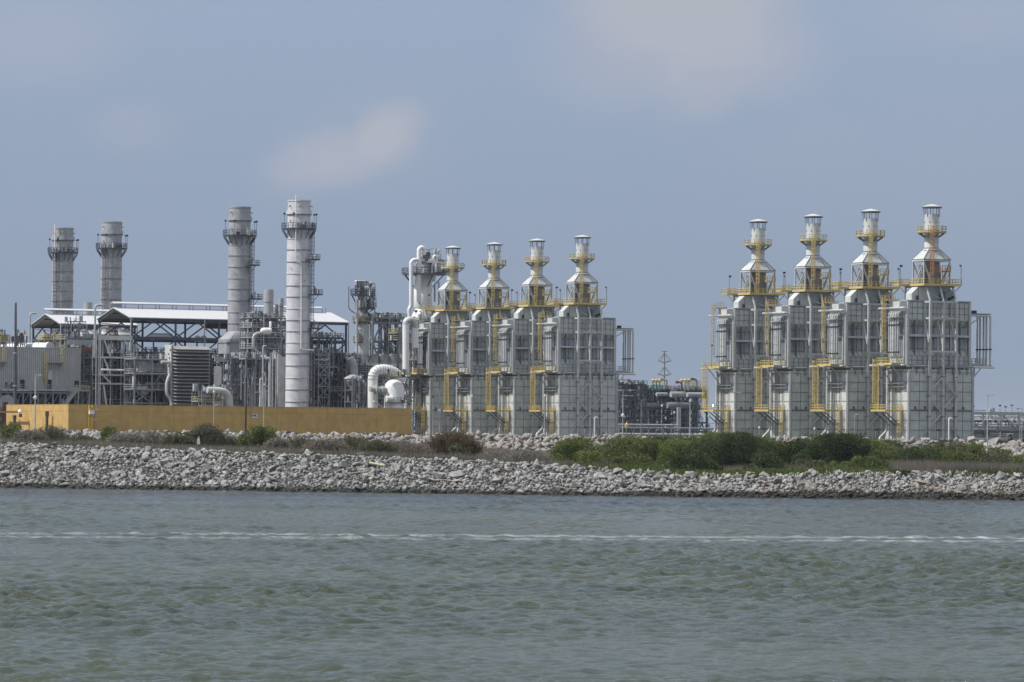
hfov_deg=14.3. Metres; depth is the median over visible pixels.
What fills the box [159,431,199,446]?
dry shrub
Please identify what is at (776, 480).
grey boulder
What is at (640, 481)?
grey boulder
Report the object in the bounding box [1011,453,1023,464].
bush
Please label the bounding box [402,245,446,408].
white column
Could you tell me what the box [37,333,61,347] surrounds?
valve platform
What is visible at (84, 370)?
process rack
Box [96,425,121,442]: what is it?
bush
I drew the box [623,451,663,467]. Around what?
bush
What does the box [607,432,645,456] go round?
bush
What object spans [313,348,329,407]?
lattice tower
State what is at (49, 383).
doorway
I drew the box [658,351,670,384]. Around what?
antenna mast
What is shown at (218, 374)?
stack support
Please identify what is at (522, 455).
dry shrub
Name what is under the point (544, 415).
light pole
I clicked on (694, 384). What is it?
yellow railing
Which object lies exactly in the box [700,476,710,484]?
grey boulder
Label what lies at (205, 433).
dry shrub
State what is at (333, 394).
lattice tower
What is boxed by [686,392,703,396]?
fat pipe
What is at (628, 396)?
pipe rack
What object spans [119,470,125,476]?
grey boulder
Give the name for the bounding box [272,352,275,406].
upright pipe
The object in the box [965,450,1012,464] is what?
bush
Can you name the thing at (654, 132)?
sky
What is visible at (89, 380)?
enclosure
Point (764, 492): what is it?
grey boulder
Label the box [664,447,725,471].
bush
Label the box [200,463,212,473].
grey boulder
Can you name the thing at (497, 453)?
dry shrub
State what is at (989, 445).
pinkish boulder
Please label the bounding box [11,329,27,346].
valve rack
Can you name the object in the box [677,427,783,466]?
bush
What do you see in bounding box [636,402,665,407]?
fat pipe
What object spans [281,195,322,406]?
smokestack
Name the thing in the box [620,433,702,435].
ground pipe
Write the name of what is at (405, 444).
dry shrub
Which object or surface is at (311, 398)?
pipe bank
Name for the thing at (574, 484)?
grey boulder
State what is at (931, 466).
dry reeds
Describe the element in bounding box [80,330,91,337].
air cooler
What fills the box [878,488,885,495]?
grey boulder
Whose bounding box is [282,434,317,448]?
dry shrub
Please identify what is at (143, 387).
process tank
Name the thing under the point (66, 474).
grey boulder
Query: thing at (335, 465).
grey boulder
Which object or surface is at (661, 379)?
bent pipe
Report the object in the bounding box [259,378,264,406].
upright pipe
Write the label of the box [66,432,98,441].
dry shrub
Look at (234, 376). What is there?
valve column
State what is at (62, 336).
cooler deck
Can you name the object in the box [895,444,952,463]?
bush
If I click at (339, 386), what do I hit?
pipe bank
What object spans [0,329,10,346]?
valve rack
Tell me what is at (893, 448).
bush
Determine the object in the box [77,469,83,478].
grey boulder
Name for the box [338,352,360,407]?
side platform tower
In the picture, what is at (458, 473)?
grey boulder
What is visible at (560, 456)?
bush
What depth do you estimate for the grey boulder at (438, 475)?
526.53 m
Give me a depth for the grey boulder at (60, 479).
537.30 m
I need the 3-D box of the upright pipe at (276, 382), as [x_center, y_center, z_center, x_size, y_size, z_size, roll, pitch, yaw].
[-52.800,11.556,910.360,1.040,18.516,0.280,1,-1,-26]
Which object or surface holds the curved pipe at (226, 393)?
on the ground at (242, 479)
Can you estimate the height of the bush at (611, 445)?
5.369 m
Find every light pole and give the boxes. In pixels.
[33,374,41,430]
[245,377,246,432]
[434,388,440,432]
[544,394,545,436]
[618,390,623,435]
[640,399,645,434]
[689,399,690,435]
[986,395,994,450]
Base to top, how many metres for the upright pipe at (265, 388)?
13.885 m
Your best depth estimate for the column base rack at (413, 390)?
998.70 m
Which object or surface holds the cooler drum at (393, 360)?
on the drum deck at (382, 385)
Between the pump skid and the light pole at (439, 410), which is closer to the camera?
the pump skid
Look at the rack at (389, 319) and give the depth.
1016.95 m
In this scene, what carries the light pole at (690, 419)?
on the ground at (242, 479)
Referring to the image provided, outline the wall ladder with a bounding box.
[88,405,98,430]
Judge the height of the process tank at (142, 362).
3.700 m
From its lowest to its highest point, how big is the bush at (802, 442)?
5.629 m
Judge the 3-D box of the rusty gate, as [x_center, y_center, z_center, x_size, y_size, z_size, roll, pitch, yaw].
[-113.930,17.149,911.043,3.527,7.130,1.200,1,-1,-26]
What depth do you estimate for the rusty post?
881.98 m
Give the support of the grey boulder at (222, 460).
on the ground at (242, 479)
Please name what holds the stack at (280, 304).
on the process block at (251, 327)
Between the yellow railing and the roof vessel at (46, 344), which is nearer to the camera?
the roof vessel at (46, 344)
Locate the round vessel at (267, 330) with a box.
[260,321,279,334]
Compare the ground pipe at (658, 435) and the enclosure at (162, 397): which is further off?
the ground pipe at (658, 435)
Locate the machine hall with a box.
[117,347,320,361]
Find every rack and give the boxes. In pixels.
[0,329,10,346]
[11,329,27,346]
[71,345,97,404]
[348,360,373,406]
[368,312,406,385]
[388,327,409,379]
[398,321,424,434]
[617,379,646,432]
[630,384,675,433]
[662,385,707,433]
[974,405,1023,441]
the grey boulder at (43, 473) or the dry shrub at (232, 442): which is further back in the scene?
the dry shrub at (232, 442)
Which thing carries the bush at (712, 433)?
on the ground at (242, 479)
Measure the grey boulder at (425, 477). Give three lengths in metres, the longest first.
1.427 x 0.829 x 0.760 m
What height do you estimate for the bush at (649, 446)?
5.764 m
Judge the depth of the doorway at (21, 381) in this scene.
919.82 m
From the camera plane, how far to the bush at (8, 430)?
598.86 m
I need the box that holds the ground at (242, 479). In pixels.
[0,431,1023,499]
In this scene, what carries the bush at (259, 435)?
on the ground at (242, 479)
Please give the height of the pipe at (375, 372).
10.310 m
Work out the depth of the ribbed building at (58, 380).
921.96 m
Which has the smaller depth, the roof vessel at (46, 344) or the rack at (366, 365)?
the roof vessel at (46, 344)
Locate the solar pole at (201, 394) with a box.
[197,382,202,405]
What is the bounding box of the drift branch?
[428,477,454,481]
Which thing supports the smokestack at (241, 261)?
on the stack support
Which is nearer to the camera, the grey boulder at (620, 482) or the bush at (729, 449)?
the grey boulder at (620, 482)
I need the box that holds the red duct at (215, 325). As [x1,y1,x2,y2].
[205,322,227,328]
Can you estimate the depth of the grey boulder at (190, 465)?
536.91 m
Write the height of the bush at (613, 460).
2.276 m
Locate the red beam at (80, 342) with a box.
[67,339,93,351]
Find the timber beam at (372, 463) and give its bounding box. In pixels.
[364,460,384,465]
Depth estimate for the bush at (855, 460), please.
547.87 m
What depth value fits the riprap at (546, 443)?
891.06 m
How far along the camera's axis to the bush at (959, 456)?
599.23 m
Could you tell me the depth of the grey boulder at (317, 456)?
535.17 m
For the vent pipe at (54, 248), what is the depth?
1043.63 m
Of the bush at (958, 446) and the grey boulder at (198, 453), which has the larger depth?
the bush at (958, 446)
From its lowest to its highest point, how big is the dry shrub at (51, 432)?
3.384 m
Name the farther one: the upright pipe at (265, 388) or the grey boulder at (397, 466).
the upright pipe at (265, 388)
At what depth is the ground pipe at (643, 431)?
1049.80 m
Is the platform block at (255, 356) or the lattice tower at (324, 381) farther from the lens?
the lattice tower at (324, 381)
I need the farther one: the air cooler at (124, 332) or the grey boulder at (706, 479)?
the air cooler at (124, 332)
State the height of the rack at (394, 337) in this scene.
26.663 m
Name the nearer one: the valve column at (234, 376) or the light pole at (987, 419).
the light pole at (987, 419)
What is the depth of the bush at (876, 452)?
598.06 m
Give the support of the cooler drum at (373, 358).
on the drum deck at (382, 385)
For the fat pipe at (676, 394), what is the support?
attached to the pipe rack at (695, 419)
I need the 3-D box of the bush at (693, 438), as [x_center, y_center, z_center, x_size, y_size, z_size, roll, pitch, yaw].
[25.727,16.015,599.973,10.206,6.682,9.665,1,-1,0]
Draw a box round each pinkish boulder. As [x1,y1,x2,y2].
[967,436,975,442]
[983,442,992,448]
[988,437,998,443]
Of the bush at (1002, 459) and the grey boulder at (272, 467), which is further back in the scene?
the bush at (1002, 459)
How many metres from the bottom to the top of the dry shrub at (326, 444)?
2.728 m
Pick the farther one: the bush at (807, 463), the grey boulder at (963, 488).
the bush at (807, 463)
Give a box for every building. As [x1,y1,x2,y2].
[0,344,88,403]
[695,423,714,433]
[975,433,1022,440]
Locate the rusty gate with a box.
[0,402,7,428]
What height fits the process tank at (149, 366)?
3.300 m
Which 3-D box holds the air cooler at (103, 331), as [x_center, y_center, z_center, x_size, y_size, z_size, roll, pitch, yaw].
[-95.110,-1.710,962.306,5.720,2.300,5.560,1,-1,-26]
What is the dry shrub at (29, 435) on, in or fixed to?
on the ground at (242, 479)
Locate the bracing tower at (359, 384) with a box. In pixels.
[344,374,367,407]
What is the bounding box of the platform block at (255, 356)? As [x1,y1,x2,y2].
[236,352,283,406]
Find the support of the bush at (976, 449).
on the ground at (242, 479)
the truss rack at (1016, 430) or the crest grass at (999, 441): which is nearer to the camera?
the crest grass at (999, 441)
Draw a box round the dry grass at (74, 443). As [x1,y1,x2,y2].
[0,437,619,465]
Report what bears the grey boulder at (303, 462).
on the riprap at (991, 489)
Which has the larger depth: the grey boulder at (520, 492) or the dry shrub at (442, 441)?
the dry shrub at (442, 441)
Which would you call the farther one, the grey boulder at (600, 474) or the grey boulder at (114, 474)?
the grey boulder at (114, 474)
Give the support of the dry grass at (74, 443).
on the ground at (242, 479)
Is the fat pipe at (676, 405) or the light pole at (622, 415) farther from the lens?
the fat pipe at (676, 405)
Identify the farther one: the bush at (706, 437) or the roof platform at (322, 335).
the roof platform at (322, 335)
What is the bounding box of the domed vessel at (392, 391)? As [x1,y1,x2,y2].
[369,369,410,407]
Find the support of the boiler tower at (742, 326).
on the ground at (242, 479)
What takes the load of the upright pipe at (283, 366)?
on the ground at (242, 479)
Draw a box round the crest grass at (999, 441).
[1,430,1015,442]
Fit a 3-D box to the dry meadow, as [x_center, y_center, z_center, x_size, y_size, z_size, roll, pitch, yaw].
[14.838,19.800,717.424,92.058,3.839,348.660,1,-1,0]
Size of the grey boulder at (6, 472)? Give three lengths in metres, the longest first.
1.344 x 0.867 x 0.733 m
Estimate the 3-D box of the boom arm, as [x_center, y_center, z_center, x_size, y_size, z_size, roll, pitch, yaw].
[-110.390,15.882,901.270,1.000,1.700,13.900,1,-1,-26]
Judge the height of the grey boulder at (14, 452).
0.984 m
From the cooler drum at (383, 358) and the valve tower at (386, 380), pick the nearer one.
the valve tower at (386, 380)
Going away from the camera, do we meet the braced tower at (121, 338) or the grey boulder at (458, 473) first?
the grey boulder at (458, 473)
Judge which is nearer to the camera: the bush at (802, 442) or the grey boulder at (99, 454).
the grey boulder at (99, 454)
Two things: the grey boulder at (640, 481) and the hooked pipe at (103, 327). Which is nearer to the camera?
the grey boulder at (640, 481)
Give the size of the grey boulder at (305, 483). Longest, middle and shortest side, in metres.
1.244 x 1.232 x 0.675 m
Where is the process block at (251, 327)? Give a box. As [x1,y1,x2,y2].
[239,311,285,405]
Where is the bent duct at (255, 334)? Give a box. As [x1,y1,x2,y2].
[252,331,264,354]
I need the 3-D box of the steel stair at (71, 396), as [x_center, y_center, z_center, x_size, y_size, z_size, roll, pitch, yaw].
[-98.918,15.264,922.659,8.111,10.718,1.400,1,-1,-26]
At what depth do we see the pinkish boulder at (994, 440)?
787.29 m
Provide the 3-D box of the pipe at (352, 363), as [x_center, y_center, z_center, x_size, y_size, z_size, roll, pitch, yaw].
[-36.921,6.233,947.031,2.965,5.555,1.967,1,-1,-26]
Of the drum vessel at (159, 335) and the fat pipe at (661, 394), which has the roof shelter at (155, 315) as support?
the drum vessel at (159, 335)
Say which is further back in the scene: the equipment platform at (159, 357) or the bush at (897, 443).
the equipment platform at (159, 357)
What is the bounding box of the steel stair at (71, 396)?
[63,385,90,403]
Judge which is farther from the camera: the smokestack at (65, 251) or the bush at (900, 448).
the smokestack at (65, 251)
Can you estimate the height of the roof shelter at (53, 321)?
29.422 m
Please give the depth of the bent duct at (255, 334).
915.55 m
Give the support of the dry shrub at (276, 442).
on the ground at (242, 479)
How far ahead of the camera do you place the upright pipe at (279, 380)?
910.83 m
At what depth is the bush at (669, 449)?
583.14 m
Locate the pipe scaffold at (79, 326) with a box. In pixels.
[64,315,85,346]
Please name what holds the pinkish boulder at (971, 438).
on the ground at (242, 479)
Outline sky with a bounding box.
[0,0,1023,433]
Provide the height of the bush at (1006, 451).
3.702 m
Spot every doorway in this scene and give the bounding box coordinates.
[20,380,24,388]
[47,380,51,388]
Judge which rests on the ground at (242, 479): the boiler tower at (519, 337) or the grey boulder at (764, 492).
the boiler tower at (519, 337)
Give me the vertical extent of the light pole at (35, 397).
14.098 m
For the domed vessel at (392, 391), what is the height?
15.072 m
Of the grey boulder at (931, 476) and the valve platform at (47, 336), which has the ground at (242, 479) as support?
the grey boulder at (931, 476)
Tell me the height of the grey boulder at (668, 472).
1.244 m
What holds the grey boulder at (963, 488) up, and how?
on the ground at (242, 479)
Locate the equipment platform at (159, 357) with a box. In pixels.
[124,353,167,404]
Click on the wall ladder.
(91, 411)
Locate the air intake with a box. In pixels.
[164,345,209,405]
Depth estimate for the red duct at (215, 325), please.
953.68 m
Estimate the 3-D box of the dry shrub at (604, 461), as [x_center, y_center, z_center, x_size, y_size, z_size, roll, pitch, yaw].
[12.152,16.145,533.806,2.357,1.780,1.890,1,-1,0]
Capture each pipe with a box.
[29,312,36,342]
[54,224,55,283]
[94,304,107,356]
[101,369,127,370]
[161,361,172,405]
[206,387,232,405]
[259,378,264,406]
[262,345,266,406]
[262,372,265,406]
[266,357,270,406]
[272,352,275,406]
[273,351,276,406]
[277,355,281,406]
[281,357,285,406]
[343,374,365,389]
[346,356,357,374]
[356,391,365,403]
[368,364,405,407]
[402,316,418,408]
[618,424,678,435]
[620,427,714,434]
[620,430,715,436]
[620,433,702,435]
[620,435,697,437]
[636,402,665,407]
[655,392,667,395]
[660,378,667,387]
[666,402,689,407]
[669,391,685,396]
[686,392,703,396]
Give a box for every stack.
[83,302,91,330]
[264,289,273,321]
[278,298,283,322]
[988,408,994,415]
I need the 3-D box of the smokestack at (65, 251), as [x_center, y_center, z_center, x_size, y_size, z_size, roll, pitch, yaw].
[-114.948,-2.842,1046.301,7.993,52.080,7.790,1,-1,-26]
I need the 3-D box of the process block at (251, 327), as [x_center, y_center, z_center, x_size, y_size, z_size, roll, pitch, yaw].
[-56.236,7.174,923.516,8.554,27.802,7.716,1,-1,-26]
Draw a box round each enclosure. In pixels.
[79,359,95,404]
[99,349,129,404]
[131,365,165,404]
[208,353,271,396]
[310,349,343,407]
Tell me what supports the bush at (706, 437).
on the ground at (242, 479)
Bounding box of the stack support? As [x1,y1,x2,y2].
[213,356,271,405]
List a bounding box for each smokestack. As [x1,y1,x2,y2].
[48,227,78,347]
[96,221,127,349]
[217,206,262,353]
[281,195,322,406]
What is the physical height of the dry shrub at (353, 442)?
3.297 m
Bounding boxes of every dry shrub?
[10,428,48,442]
[34,424,71,443]
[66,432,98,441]
[104,432,149,444]
[132,428,182,445]
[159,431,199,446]
[183,421,229,447]
[219,433,241,447]
[263,436,295,449]
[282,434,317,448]
[300,437,350,452]
[332,434,377,450]
[355,437,400,454]
[391,439,436,454]
[419,428,486,455]
[482,449,514,457]
[499,448,554,461]
[598,459,609,465]
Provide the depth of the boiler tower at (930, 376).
798.99 m
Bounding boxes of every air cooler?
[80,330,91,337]
[93,329,122,338]
[116,329,139,335]
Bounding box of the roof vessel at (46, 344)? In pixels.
[0,342,53,347]
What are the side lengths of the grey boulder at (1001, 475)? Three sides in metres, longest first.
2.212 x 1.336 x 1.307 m
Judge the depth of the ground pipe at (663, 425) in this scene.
1044.09 m
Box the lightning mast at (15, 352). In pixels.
[13,301,17,403]
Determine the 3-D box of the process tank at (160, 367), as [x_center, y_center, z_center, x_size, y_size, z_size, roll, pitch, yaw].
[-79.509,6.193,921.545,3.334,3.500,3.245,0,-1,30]
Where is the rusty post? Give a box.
[45,411,48,428]
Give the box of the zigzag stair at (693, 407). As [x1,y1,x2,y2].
[689,396,707,422]
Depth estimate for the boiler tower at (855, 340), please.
816.89 m
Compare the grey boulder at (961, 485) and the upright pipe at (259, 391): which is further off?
the upright pipe at (259, 391)
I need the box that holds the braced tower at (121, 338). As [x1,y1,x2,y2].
[92,330,133,404]
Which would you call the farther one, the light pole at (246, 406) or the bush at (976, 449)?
the light pole at (246, 406)
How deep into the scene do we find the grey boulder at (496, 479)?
523.71 m
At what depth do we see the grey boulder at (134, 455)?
541.34 m
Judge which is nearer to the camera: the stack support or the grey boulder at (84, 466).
the grey boulder at (84, 466)
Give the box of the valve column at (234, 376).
[223,352,258,406]
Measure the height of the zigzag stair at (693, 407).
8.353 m
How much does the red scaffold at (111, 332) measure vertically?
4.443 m
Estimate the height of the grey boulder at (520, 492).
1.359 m
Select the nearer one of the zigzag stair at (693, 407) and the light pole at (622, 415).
the light pole at (622, 415)
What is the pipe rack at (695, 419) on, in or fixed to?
on the ground at (242, 479)
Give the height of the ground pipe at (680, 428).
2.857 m
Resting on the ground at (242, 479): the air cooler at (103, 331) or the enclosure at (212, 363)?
the enclosure at (212, 363)
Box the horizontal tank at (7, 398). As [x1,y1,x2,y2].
[0,395,12,406]
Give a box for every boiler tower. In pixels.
[409,246,475,435]
[442,242,517,435]
[484,238,560,436]
[529,235,635,436]
[700,219,785,436]
[754,214,840,438]
[809,209,899,439]
[869,204,994,440]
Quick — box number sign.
[251,414,258,417]
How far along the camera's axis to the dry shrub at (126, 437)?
565.05 m
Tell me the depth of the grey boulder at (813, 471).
523.85 m
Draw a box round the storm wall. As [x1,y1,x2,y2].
[6,404,411,434]
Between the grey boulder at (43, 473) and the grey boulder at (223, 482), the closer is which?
the grey boulder at (223, 482)
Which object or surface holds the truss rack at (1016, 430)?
on the ground at (242, 479)
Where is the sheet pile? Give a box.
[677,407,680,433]
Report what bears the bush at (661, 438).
on the ground at (242, 479)
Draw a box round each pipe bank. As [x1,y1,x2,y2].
[309,347,319,406]
[324,347,345,407]
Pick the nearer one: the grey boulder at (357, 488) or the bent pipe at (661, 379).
the grey boulder at (357, 488)
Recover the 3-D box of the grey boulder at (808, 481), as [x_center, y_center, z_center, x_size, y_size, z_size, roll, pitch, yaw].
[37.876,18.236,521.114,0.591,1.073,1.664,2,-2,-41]
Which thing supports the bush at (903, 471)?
on the ground at (242, 479)
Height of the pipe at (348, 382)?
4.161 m
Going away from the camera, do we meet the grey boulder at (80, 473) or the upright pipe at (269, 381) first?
the grey boulder at (80, 473)
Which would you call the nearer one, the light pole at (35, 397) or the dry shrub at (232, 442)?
the dry shrub at (232, 442)
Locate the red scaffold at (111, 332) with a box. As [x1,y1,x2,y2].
[106,325,117,343]
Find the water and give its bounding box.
[0,487,1023,681]
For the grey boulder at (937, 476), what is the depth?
521.54 m
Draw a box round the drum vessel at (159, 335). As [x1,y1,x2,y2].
[149,333,171,336]
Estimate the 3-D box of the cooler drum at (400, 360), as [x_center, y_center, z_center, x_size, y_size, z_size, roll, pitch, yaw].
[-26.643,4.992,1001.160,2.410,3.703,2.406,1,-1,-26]
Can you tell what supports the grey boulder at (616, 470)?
on the ground at (242, 479)
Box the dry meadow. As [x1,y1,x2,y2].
[292,440,925,471]
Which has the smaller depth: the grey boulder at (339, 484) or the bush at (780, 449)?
the grey boulder at (339, 484)
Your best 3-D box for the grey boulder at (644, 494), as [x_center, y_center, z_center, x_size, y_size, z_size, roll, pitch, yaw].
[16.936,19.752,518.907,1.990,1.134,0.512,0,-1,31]
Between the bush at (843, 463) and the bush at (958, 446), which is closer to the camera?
the bush at (843, 463)
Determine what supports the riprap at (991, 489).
on the ground at (242, 479)
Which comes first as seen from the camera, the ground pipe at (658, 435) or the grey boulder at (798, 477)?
the grey boulder at (798, 477)
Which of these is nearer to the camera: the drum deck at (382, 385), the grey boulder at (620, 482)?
the grey boulder at (620, 482)
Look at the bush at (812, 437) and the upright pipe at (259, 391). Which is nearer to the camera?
the bush at (812, 437)
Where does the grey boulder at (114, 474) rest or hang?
on the ground at (242, 479)
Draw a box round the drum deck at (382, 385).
[357,369,410,406]
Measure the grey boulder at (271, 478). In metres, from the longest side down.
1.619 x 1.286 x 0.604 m
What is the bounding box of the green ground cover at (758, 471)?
[566,460,1023,477]
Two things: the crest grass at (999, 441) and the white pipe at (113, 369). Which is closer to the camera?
the crest grass at (999, 441)
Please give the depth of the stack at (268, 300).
924.09 m
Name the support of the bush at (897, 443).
on the ground at (242, 479)
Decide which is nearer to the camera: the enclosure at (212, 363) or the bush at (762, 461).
the bush at (762, 461)
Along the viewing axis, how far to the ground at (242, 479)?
531.11 m
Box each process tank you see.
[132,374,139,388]
[136,360,147,372]
[140,386,148,393]
[148,361,153,371]
[153,361,164,372]
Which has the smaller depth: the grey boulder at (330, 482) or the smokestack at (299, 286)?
the grey boulder at (330, 482)
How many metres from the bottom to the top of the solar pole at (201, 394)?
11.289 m
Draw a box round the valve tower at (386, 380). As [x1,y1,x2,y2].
[378,369,410,408]
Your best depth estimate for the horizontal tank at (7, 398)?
916.13 m
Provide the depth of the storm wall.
891.28 m
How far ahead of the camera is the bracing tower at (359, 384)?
937.02 m
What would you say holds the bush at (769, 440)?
on the ground at (242, 479)
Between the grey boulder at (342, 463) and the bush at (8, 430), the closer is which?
the grey boulder at (342, 463)
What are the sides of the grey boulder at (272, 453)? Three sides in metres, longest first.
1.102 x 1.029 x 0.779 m
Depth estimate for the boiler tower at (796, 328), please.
837.74 m
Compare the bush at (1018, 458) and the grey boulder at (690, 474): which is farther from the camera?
the bush at (1018, 458)
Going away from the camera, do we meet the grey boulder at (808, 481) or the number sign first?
the grey boulder at (808, 481)
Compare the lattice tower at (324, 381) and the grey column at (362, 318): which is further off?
the grey column at (362, 318)
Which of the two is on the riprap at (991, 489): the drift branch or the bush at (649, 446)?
the drift branch
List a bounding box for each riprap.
[0,442,1023,499]
[24,428,1023,462]
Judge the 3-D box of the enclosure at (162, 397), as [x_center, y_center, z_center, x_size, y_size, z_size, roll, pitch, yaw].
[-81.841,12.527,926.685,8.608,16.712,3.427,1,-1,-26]
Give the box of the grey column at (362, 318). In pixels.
[348,280,381,406]
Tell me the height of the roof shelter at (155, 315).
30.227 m
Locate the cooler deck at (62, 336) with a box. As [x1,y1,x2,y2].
[54,332,127,352]
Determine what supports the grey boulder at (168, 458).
on the ground at (242, 479)
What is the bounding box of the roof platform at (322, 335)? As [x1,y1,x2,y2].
[309,331,343,374]
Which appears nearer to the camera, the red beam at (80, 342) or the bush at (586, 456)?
the bush at (586, 456)
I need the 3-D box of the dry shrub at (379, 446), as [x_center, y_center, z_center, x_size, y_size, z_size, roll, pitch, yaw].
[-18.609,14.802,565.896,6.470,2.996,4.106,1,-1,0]
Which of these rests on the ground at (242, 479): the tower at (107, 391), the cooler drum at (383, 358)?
the tower at (107, 391)
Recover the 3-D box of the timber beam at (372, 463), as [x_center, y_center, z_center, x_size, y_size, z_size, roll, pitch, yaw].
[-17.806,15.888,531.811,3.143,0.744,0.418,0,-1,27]
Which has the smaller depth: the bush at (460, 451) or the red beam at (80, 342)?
the bush at (460, 451)
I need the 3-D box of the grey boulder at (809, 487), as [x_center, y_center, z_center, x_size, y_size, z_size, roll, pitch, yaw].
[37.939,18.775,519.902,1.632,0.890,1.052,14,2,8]
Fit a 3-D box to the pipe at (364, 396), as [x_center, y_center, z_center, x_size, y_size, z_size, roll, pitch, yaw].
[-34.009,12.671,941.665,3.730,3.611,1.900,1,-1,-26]
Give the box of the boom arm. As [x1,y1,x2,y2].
[0,409,21,416]
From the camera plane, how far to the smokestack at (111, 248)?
1010.32 m
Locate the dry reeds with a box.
[874,457,1023,474]
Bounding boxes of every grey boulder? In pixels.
[2,470,9,476]
[9,449,18,455]
[39,471,46,476]
[56,477,65,481]
[61,472,69,477]
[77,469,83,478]
[81,462,89,468]
[94,451,102,457]
[111,470,119,477]
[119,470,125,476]
[130,453,137,458]
[164,456,173,462]
[185,462,194,469]
[195,451,201,458]
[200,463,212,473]
[219,456,225,463]
[221,480,228,484]
[242,468,249,473]
[266,475,275,480]
[268,451,275,456]
[268,465,280,471]
[301,459,306,465]
[302,480,309,486]
[313,453,321,459]
[326,479,335,484]
[333,463,340,468]
[337,480,342,487]
[338,459,347,467]
[352,486,360,491]
[394,463,401,470]
[422,475,428,481]
[432,472,443,478]
[453,470,464,476]
[492,476,501,482]
[515,489,525,494]
[532,463,540,467]
[570,482,580,487]
[593,471,606,478]
[605,472,613,476]
[613,468,621,472]
[618,477,623,488]
[637,478,645,483]
[639,492,650,495]
[664,469,671,475]
[685,471,697,477]
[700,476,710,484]
[759,471,768,476]
[759,489,768,494]
[772,478,780,483]
[794,472,804,479]
[804,480,813,485]
[804,484,816,490]
[808,469,817,474]
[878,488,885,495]
[928,473,933,480]
[934,474,943,479]
[957,482,966,488]
[957,486,967,491]
[995,471,1005,479]
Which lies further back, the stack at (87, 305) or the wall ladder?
the stack at (87, 305)
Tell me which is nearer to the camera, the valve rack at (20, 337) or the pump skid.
the pump skid
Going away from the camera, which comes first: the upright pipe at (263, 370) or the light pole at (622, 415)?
the upright pipe at (263, 370)
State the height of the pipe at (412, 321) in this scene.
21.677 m
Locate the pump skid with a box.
[191,384,233,405]
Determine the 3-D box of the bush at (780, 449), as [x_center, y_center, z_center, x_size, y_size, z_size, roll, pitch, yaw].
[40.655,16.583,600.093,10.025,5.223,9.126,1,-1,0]
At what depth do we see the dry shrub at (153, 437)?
573.78 m
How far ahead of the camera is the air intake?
918.98 m
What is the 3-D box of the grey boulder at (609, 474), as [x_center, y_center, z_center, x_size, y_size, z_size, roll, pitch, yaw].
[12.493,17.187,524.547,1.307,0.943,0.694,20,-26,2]
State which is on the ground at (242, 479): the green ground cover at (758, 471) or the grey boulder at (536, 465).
the green ground cover at (758, 471)
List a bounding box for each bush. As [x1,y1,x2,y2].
[0,421,22,439]
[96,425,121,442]
[236,422,279,447]
[439,442,476,456]
[549,431,603,462]
[569,449,603,464]
[598,435,634,457]
[604,456,623,464]
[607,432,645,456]
[619,436,667,466]
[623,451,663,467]
[647,432,676,446]
[652,434,696,465]
[658,431,702,457]
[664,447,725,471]
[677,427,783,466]
[694,432,738,463]
[697,425,726,437]
[736,433,787,466]
[743,449,787,469]
[771,438,806,464]
[772,433,816,462]
[787,458,831,468]
[789,429,872,465]
[800,432,821,444]
[822,460,872,467]
[845,454,891,469]
[864,434,895,462]
[868,437,900,459]
[880,435,904,447]
[890,443,921,460]
[891,469,910,474]
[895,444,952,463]
[920,443,951,454]
[922,439,970,460]
[935,449,982,463]
[955,442,991,461]
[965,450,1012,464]
[985,447,1022,463]
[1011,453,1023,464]
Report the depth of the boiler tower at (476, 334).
977.47 m
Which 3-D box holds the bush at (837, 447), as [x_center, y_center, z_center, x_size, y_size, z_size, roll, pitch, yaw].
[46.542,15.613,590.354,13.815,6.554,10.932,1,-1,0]
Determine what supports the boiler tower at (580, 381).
on the ground at (242, 479)
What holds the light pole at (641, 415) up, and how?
on the ground at (242, 479)
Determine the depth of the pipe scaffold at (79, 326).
950.00 m
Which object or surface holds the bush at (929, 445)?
on the ground at (242, 479)
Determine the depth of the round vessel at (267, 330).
917.77 m
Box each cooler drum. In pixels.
[359,354,368,362]
[369,354,378,367]
[379,354,387,364]
[388,354,397,367]
[398,354,401,368]
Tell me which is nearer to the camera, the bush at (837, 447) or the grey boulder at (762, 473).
the grey boulder at (762, 473)
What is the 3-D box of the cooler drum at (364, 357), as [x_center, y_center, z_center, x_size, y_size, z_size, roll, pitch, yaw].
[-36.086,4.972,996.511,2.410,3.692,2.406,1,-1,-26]
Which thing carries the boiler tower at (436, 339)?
on the ground at (242, 479)
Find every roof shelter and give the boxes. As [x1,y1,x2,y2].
[31,308,137,356]
[96,302,349,391]
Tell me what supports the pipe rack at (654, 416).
on the ground at (242, 479)

